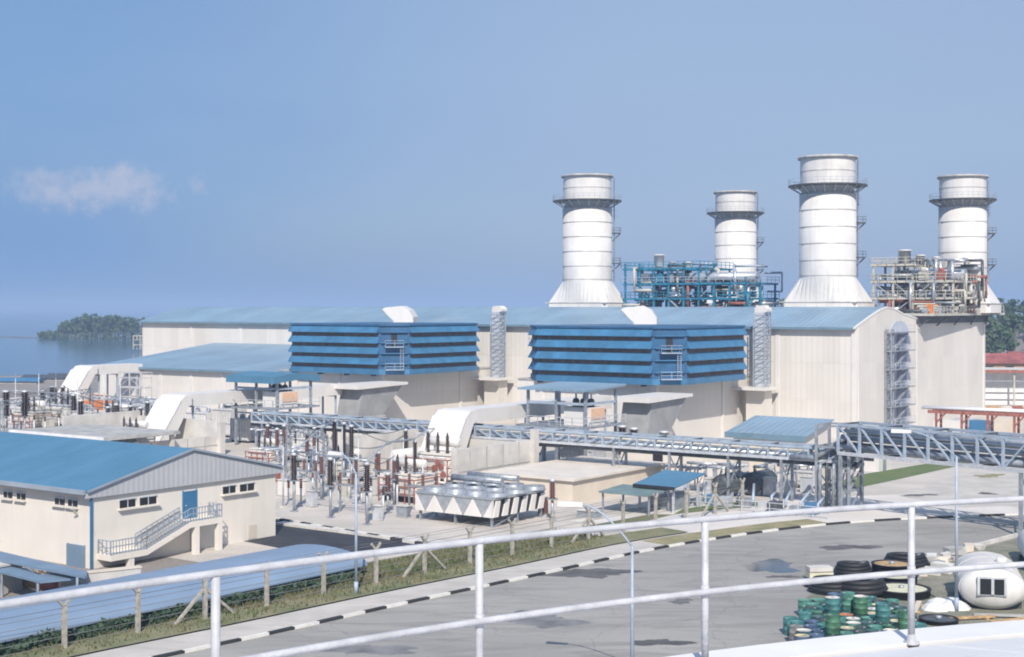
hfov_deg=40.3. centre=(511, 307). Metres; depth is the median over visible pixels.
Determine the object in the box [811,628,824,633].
oil drum
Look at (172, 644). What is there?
footpath
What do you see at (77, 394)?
lightning pole
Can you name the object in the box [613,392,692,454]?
generator hood
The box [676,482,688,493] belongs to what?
kiosk cabinet
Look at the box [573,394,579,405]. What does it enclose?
bushing drum
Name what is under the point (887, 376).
access tower
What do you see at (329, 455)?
busbar
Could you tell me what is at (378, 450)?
busbar
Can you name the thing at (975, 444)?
pipe bridge
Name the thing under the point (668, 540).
verge
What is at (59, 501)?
window
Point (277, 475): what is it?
control cabinet
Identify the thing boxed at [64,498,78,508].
window
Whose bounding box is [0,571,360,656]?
hedge
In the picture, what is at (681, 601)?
road stain
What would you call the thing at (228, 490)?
window
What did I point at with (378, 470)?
post insulator
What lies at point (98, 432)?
transformer roof
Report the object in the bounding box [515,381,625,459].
canopy
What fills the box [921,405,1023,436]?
red pipe rack
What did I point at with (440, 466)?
valve station
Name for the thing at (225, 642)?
kerb
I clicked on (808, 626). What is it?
oil drum
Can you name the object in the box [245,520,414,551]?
road
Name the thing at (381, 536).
kerb
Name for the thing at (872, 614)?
oil drum
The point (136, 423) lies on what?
transformer
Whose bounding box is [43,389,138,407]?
conductor wire
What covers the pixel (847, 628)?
oil drum
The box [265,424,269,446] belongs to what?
post insulator
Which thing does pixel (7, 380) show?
quay shed
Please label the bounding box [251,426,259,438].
door
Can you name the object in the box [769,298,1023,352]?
hill
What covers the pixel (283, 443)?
post insulator
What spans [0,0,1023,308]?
sky
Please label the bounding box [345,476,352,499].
cable pedestal
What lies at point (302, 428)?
conductor wire
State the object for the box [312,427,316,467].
post insulator
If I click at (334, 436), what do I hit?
post insulator
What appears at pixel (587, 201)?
chimney stack
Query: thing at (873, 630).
oil drum
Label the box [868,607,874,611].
oil drum
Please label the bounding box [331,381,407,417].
generator hood
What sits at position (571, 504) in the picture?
street lamp
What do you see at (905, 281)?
steam pipework
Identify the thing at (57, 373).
quay shed
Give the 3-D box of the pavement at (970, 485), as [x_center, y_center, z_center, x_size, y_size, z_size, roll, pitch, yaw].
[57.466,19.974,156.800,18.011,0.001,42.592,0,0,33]
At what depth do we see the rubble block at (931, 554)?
109.99 m
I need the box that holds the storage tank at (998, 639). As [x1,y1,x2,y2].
[667,620,1023,656]
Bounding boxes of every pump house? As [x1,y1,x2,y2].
[724,415,833,445]
[856,453,891,471]
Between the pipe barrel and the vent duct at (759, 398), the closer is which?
the pipe barrel
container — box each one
[933,419,964,432]
[953,417,979,432]
[969,419,990,433]
[973,416,1022,436]
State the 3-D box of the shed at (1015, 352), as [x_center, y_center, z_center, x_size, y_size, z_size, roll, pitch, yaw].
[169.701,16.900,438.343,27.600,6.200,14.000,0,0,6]
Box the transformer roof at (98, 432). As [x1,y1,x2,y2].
[9,424,179,446]
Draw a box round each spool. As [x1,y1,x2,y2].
[871,559,907,571]
[875,570,917,583]
[877,582,931,600]
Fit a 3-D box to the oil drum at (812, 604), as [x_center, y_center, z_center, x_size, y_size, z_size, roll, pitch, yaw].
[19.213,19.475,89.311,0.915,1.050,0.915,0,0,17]
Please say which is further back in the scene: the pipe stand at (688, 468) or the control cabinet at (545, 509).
the pipe stand at (688, 468)
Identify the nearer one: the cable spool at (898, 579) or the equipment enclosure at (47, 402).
the cable spool at (898, 579)
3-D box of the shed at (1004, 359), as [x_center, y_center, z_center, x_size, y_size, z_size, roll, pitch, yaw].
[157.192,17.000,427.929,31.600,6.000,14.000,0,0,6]
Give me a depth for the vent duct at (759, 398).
217.65 m
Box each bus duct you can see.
[54,363,142,402]
[145,384,341,440]
[420,395,611,461]
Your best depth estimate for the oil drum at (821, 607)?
88.35 m
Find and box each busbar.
[11,390,73,393]
[293,419,334,452]
[293,451,366,461]
[367,438,415,460]
[415,428,434,437]
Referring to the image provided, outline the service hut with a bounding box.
[749,461,831,480]
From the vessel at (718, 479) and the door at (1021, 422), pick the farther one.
the door at (1021, 422)
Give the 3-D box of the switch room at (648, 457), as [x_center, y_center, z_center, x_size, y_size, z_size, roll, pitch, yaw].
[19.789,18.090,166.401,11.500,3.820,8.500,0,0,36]
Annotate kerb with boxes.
[151,513,1004,656]
[275,517,415,543]
[279,518,421,543]
[963,532,1018,546]
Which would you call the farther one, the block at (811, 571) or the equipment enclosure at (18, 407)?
the equipment enclosure at (18, 407)
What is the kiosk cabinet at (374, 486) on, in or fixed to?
on the yard at (413, 525)
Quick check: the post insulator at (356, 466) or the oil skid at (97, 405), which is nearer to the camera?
the post insulator at (356, 466)
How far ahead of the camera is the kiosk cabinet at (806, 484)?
150.30 m
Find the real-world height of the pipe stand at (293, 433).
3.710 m
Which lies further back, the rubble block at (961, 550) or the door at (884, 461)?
the door at (884, 461)
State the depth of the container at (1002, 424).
217.53 m
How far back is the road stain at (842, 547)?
116.32 m
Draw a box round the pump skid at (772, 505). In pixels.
[671,481,827,518]
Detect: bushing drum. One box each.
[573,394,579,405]
[588,394,594,406]
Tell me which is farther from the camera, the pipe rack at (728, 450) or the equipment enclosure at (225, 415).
the equipment enclosure at (225, 415)
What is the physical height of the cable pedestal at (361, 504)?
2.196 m
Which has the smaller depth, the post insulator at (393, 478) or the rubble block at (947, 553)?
the rubble block at (947, 553)
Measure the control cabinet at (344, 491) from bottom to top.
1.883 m
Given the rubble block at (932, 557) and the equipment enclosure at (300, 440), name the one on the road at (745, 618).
the rubble block at (932, 557)
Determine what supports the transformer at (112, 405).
on the yard at (413, 525)
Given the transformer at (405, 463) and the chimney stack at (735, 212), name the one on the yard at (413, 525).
the transformer at (405, 463)
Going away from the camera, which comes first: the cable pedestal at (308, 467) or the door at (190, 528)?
the door at (190, 528)
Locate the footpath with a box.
[78,532,693,656]
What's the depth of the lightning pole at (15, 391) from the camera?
226.35 m
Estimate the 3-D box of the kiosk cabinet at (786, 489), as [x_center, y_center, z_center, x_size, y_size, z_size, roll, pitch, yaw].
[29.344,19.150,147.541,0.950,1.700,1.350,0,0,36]
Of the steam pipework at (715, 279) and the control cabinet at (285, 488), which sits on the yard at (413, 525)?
the control cabinet at (285, 488)
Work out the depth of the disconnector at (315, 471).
147.48 m
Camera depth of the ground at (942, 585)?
98.26 m
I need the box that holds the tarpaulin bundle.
[921,597,970,611]
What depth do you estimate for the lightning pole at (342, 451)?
155.79 m
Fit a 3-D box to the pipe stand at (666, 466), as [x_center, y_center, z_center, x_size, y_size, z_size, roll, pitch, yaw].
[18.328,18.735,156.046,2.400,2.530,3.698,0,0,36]
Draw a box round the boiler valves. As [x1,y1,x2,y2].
[911,301,976,312]
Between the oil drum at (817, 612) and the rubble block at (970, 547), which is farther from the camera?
the rubble block at (970, 547)
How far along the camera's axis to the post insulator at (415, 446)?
153.02 m
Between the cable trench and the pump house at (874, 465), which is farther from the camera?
the pump house at (874, 465)
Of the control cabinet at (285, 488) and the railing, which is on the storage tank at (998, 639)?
the railing
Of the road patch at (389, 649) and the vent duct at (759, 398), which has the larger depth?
the vent duct at (759, 398)
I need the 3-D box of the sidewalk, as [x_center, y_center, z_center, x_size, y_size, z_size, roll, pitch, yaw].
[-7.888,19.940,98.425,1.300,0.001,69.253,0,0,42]
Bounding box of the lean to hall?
[100,343,298,416]
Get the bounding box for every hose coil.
[808,575,855,593]
[833,560,872,574]
[841,578,888,595]
[884,552,928,567]
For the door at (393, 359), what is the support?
in the air intake filter at (383, 348)
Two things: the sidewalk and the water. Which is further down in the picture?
the sidewalk
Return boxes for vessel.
[712,467,745,497]
[743,465,776,495]
[953,551,1023,608]
[1017,529,1023,560]
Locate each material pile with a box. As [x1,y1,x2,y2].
[985,406,1000,407]
[1012,406,1022,408]
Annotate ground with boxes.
[0,375,383,656]
[806,539,1023,626]
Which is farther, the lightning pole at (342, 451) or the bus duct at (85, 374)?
the bus duct at (85, 374)
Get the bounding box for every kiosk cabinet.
[295,479,309,496]
[314,464,326,482]
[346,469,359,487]
[363,477,376,496]
[380,472,384,487]
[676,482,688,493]
[703,476,713,496]
[762,476,776,496]
[783,480,796,497]
[799,475,813,493]
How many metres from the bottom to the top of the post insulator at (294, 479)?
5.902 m
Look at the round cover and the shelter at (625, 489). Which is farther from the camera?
the shelter at (625, 489)
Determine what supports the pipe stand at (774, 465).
on the yard at (413, 525)
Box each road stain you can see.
[540,568,642,578]
[634,639,696,645]
[669,598,691,603]
[765,575,800,577]
[819,544,882,549]
[903,494,937,495]
[978,492,998,494]
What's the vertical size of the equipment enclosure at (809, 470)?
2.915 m
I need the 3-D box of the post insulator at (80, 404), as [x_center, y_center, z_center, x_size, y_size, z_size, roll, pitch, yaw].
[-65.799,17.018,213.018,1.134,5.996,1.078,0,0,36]
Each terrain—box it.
[0,336,37,337]
[39,338,141,338]
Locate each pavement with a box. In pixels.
[569,494,1023,536]
[899,467,1023,506]
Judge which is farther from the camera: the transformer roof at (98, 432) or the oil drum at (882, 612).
the transformer roof at (98, 432)
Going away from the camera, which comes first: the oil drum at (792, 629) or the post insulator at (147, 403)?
the oil drum at (792, 629)
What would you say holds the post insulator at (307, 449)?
on the yard at (413, 525)
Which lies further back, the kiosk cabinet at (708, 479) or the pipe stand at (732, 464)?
the pipe stand at (732, 464)
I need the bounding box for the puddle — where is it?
[740,558,799,572]
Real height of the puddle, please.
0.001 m
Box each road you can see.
[170,515,1023,656]
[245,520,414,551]
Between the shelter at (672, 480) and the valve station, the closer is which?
the shelter at (672, 480)
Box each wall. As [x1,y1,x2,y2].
[60,565,141,587]
[62,410,224,453]
[345,429,538,481]
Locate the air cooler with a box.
[415,471,545,527]
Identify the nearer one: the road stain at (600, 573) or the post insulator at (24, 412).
the road stain at (600, 573)
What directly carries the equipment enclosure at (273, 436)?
on the yard at (413, 525)
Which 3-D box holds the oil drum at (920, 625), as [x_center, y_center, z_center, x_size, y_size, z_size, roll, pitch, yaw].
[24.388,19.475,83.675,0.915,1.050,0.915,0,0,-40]
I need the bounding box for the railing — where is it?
[0,496,1023,656]
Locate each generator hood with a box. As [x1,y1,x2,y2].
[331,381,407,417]
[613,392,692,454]
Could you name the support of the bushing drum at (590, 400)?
on the breaker cabinet at (573, 412)
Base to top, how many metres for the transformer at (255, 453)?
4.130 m
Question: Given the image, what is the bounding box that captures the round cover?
[918,614,958,625]
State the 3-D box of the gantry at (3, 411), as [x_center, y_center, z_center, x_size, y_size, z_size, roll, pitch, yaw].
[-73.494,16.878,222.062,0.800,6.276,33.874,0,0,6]
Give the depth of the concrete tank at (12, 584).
98.09 m
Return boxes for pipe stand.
[250,427,265,446]
[258,446,287,469]
[276,449,301,467]
[279,431,303,437]
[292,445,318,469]
[309,448,322,469]
[663,463,686,470]
[676,465,705,489]
[687,461,716,482]
[702,465,724,482]
[717,463,748,473]
[753,463,775,471]
[764,462,786,484]
[774,469,797,489]
[786,464,807,468]
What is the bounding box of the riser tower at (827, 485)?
[789,422,871,511]
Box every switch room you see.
[291,416,400,448]
[621,452,734,481]
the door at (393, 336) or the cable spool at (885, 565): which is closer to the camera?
the cable spool at (885, 565)
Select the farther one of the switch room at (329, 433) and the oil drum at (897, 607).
the switch room at (329, 433)
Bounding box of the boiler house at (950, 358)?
[894,306,1004,425]
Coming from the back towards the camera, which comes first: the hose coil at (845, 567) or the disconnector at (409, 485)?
the disconnector at (409, 485)
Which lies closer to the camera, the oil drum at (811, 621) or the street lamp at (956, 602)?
the oil drum at (811, 621)
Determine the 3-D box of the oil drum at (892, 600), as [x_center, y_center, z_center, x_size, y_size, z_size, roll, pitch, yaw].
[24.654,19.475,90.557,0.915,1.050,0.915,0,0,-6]
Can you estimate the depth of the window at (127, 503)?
109.44 m
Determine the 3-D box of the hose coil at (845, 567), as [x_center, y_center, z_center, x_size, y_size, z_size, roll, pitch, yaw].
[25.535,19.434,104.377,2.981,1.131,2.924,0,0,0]
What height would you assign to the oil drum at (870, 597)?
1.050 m
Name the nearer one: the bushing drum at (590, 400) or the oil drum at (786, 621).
the oil drum at (786, 621)
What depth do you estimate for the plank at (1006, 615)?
89.89 m
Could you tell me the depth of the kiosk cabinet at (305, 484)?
147.84 m
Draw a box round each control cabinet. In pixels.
[8,422,23,431]
[41,417,54,426]
[269,462,281,482]
[276,478,292,496]
[305,489,318,507]
[341,477,351,496]
[371,504,384,521]
[395,504,411,518]
[537,496,549,514]
[576,508,603,519]
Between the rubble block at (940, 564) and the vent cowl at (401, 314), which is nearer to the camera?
the rubble block at (940, 564)
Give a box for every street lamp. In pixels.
[327,451,357,592]
[558,501,633,656]
[891,429,958,610]
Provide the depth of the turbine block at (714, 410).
210.34 m
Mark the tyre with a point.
(920, 566)
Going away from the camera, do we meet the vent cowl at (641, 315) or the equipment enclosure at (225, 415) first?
the equipment enclosure at (225, 415)
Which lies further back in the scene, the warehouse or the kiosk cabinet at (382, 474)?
the warehouse
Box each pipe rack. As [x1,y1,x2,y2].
[250,410,861,505]
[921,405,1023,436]
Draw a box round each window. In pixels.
[0,490,12,500]
[13,491,26,501]
[51,496,64,507]
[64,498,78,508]
[118,497,139,510]
[139,494,160,507]
[221,484,239,495]
[239,482,257,493]
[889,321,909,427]
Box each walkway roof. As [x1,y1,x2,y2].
[0,551,84,585]
[0,566,86,597]
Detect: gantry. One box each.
[0,388,93,431]
[66,393,150,415]
[284,422,329,496]
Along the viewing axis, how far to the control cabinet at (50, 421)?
220.16 m
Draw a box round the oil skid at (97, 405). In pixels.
[78,393,113,409]
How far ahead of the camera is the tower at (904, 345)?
226.46 m
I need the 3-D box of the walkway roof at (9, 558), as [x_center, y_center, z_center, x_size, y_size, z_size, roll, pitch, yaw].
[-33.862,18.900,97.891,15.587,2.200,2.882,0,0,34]
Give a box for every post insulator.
[1,390,10,431]
[20,390,29,428]
[49,386,54,401]
[70,394,76,412]
[77,399,83,414]
[114,403,118,411]
[145,401,149,415]
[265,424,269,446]
[274,428,279,461]
[280,424,285,446]
[289,451,298,511]
[304,431,311,474]
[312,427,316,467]
[316,455,325,499]
[325,455,335,517]
[331,420,336,482]
[341,422,347,477]
[347,424,354,489]
[351,457,360,503]
[361,460,372,524]
[374,451,383,495]
[384,472,392,513]
[390,458,398,505]
[404,429,407,448]
[412,440,417,458]
[547,478,557,520]
[617,425,626,458]
[629,427,638,435]
[659,431,668,434]
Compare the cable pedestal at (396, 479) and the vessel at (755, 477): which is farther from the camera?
the vessel at (755, 477)
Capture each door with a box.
[182,489,196,519]
[190,528,191,550]
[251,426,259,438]
[391,334,396,345]
[391,357,396,368]
[666,338,672,351]
[666,364,672,378]
[883,455,885,470]
[1020,420,1022,432]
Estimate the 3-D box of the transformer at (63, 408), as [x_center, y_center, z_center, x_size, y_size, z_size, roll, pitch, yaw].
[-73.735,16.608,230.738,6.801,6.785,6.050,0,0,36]
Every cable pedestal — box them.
[285,477,291,502]
[295,459,299,486]
[297,476,304,505]
[305,454,311,481]
[309,468,313,489]
[335,480,342,505]
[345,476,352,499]
[358,483,364,505]
[368,475,374,509]
[379,485,387,517]
[393,472,400,511]
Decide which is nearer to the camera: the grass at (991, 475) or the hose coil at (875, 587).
the hose coil at (875, 587)
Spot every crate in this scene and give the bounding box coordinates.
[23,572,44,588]
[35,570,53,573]
[41,582,59,590]
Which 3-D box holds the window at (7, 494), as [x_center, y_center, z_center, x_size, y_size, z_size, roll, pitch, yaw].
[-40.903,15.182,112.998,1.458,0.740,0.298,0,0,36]
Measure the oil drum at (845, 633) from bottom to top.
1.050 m
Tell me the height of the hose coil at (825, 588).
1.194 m
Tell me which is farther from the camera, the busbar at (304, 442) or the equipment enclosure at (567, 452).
the equipment enclosure at (567, 452)
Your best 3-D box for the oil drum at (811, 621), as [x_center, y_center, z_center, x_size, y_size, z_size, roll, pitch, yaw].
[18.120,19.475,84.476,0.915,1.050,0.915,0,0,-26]
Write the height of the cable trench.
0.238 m
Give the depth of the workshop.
112.84 m
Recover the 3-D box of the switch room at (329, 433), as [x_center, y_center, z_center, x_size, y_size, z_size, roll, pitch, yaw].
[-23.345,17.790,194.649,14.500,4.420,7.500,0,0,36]
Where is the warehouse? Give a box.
[985,367,1023,405]
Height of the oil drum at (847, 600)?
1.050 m
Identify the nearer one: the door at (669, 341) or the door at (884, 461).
the door at (884, 461)
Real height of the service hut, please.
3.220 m
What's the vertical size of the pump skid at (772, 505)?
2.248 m
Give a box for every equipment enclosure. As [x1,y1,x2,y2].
[1,400,40,427]
[45,397,65,403]
[68,404,104,414]
[104,397,143,412]
[184,406,211,419]
[212,403,246,437]
[230,411,260,442]
[261,429,294,459]
[292,430,332,463]
[560,448,605,458]
[785,465,822,488]
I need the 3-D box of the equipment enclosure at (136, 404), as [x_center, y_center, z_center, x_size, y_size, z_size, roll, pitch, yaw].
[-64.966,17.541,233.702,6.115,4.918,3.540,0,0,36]
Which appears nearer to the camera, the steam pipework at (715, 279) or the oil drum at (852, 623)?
the oil drum at (852, 623)
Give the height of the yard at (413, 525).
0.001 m
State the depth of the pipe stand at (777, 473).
155.22 m
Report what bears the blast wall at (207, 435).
on the yard at (413, 525)
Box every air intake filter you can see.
[288,322,479,375]
[528,324,747,386]
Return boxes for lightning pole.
[15,373,15,410]
[77,377,77,414]
[120,378,120,411]
[144,377,144,415]
[280,446,286,507]
[341,427,342,477]
[357,430,360,495]
[389,446,392,502]
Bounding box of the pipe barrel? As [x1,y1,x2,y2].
[389,447,420,468]
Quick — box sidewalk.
[76,533,682,656]
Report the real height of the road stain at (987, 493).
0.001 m
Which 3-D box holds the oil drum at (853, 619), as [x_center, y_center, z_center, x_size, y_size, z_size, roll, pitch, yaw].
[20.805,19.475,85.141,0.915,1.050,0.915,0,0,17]
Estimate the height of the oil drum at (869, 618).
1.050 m
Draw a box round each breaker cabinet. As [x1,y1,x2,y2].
[263,391,297,407]
[564,406,604,425]
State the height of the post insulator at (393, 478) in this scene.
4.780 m
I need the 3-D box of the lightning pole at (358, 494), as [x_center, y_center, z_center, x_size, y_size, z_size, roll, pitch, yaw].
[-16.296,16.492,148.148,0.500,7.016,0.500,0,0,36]
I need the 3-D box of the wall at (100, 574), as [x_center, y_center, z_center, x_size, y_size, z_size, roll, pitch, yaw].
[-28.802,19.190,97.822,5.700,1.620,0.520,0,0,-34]
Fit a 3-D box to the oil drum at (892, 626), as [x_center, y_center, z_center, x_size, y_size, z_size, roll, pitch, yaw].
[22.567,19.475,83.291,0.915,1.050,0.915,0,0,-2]
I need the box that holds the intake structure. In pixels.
[132,335,141,348]
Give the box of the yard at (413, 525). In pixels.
[0,392,1023,591]
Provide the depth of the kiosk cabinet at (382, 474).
154.39 m
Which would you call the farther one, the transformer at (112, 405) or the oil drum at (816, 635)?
the transformer at (112, 405)
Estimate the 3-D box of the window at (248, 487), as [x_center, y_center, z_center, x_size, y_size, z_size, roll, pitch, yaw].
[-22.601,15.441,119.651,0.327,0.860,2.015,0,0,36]
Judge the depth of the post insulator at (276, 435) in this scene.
172.08 m
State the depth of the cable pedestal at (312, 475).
151.81 m
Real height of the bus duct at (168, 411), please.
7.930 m
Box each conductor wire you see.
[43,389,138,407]
[74,393,150,409]
[267,419,333,428]
[343,421,405,433]
[354,426,410,441]
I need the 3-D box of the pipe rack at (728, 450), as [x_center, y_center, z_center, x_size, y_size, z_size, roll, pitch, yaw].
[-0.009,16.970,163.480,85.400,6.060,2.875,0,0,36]
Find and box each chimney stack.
[545,173,629,306]
[707,190,767,306]
[783,154,872,306]
[929,174,1002,312]
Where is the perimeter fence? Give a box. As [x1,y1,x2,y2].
[0,478,745,656]
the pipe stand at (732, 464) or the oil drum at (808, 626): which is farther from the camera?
the pipe stand at (732, 464)
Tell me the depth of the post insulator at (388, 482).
135.68 m
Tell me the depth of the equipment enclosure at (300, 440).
180.08 m
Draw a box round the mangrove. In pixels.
[37,313,145,338]
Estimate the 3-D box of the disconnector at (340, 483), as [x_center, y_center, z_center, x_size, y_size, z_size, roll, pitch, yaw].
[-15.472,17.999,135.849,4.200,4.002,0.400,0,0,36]
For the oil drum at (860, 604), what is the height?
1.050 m
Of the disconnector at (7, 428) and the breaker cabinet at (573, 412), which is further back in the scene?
the disconnector at (7, 428)
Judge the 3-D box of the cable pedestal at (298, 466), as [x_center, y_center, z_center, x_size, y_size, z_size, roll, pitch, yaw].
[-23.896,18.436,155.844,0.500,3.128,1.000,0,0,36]
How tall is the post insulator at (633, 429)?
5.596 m
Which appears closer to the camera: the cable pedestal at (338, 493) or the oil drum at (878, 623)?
the oil drum at (878, 623)
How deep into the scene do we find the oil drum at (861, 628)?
82.67 m
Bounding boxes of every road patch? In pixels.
[323,645,418,654]
[507,610,590,628]
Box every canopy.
[224,371,319,446]
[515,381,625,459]
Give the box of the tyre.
[916,563,929,568]
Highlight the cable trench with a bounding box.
[275,521,441,542]
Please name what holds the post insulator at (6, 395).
on the yard at (413, 525)
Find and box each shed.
[0,377,44,383]
[0,544,367,648]
[21,375,66,380]
[47,373,68,374]
[985,353,1023,366]
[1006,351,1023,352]
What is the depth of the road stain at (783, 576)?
103.78 m
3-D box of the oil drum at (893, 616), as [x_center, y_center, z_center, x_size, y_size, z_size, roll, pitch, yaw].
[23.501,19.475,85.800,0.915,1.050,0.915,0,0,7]
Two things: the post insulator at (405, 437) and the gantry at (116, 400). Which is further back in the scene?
the gantry at (116, 400)
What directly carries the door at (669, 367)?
in the air intake filter at (643, 355)
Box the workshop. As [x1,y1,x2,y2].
[0,431,284,568]
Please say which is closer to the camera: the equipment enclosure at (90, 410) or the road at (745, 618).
the road at (745, 618)
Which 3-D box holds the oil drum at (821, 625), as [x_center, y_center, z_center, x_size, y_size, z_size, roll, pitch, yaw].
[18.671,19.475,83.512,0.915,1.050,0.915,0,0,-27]
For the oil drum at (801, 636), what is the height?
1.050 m
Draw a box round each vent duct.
[472,306,513,404]
[733,306,779,419]
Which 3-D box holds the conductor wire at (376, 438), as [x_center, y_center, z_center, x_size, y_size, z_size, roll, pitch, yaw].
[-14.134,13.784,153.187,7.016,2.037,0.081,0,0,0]
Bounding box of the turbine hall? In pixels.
[138,307,916,437]
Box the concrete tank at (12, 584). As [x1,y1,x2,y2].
[0,562,21,593]
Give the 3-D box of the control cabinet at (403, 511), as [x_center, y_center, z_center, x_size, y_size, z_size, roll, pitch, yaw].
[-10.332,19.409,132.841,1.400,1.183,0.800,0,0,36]
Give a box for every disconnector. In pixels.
[5,419,21,431]
[289,458,318,489]
[336,471,369,514]
[372,457,401,476]
[405,472,438,515]
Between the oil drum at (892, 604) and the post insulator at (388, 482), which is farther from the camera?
the post insulator at (388, 482)
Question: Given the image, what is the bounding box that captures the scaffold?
[118,371,151,405]
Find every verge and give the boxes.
[3,527,686,656]
[644,519,825,544]
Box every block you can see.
[278,367,489,422]
[518,375,748,439]
[805,565,832,577]
[925,566,940,575]
[926,553,936,555]
[926,556,939,560]
[928,559,945,562]
[930,561,953,573]
[939,551,950,555]
[940,556,950,562]
[943,546,965,554]
[964,543,973,551]
[974,543,985,549]
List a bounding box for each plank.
[915,601,922,612]
[950,615,994,619]
[973,613,1023,617]
[989,617,1023,621]
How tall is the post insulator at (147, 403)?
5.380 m
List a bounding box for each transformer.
[7,398,57,428]
[42,387,89,425]
[106,400,128,411]
[111,417,156,442]
[245,435,289,465]
[323,445,371,481]
[378,454,440,503]
[407,431,461,484]
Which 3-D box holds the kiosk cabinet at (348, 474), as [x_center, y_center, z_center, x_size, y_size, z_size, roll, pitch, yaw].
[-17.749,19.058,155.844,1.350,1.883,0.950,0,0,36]
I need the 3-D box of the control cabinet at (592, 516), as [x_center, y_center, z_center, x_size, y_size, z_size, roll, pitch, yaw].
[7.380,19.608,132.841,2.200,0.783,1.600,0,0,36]
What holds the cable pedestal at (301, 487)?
on the yard at (413, 525)
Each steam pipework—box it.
[619,254,782,306]
[869,249,987,312]
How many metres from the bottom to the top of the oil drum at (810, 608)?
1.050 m
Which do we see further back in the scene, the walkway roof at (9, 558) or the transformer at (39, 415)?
the transformer at (39, 415)
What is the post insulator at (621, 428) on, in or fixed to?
on the yard at (413, 525)
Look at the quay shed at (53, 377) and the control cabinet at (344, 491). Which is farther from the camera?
the quay shed at (53, 377)
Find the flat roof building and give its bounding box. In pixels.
[481,456,667,501]
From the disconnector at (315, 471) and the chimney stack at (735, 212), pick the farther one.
the chimney stack at (735, 212)
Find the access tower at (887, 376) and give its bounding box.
[885,325,915,424]
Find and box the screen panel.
[66,542,85,567]
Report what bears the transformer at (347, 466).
on the yard at (413, 525)
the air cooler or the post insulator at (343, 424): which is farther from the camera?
the post insulator at (343, 424)
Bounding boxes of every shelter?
[598,484,669,515]
[633,470,704,512]
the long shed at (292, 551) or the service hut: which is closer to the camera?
the long shed at (292, 551)
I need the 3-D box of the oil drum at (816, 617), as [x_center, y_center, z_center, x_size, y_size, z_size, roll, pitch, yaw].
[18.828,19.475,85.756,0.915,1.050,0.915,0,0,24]
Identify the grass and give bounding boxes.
[534,514,671,540]
[675,502,757,513]
[831,462,967,489]
[974,474,1004,476]
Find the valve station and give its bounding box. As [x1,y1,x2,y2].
[431,460,446,484]
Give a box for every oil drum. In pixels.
[783,616,797,635]
[789,624,803,640]
[790,620,804,624]
[794,634,809,640]
[796,628,811,634]
[798,599,811,611]
[798,611,812,620]
[803,624,817,628]
[804,606,817,611]
[804,619,818,624]
[805,602,818,606]
[809,633,823,638]
[811,615,824,619]
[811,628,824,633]
[812,598,824,602]
[812,610,824,614]
[817,605,824,610]
[817,623,824,628]
[824,632,838,636]
[825,596,839,613]
[825,613,840,633]
[827,592,841,611]
[839,631,853,635]
[840,613,852,617]
[840,626,854,631]
[841,591,854,610]
[846,617,860,621]
[846,621,860,626]
[852,612,866,617]
[853,595,867,614]
[853,630,868,633]
[854,626,868,630]
[859,620,874,626]
[861,616,874,621]
[866,595,876,599]
[867,612,874,616]
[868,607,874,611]
[868,624,882,629]
[868,629,882,632]
[872,599,885,602]
[874,620,888,625]
[875,602,890,622]
[883,624,897,628]
[885,598,898,603]
[886,602,898,607]
[889,619,897,623]
[890,614,897,618]
[893,605,906,609]
[898,609,907,629]
[915,622,926,627]
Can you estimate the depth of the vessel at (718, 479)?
146.40 m
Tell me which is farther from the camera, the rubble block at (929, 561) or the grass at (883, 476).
the grass at (883, 476)
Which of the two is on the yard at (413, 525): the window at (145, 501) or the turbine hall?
the turbine hall
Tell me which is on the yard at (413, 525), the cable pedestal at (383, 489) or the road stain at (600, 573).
the cable pedestal at (383, 489)
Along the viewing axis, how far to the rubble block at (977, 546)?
115.12 m
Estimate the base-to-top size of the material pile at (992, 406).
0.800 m
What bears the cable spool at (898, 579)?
on the road at (745, 618)
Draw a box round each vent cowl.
[382,306,417,321]
[621,306,657,323]
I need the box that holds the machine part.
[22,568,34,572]
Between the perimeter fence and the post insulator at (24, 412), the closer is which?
the perimeter fence
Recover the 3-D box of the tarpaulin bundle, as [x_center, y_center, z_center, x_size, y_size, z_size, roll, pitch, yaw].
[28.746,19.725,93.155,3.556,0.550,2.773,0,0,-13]
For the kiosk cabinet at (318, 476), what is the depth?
159.51 m
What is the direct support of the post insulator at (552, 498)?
on the yard at (413, 525)
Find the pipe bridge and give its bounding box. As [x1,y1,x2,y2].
[836,421,1023,532]
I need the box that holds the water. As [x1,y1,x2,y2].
[0,309,1023,375]
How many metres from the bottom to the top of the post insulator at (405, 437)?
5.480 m
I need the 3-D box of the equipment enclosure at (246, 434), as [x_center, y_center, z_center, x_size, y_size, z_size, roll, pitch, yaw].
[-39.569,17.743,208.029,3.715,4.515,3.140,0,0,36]
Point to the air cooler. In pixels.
(481, 495)
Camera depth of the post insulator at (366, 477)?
128.40 m

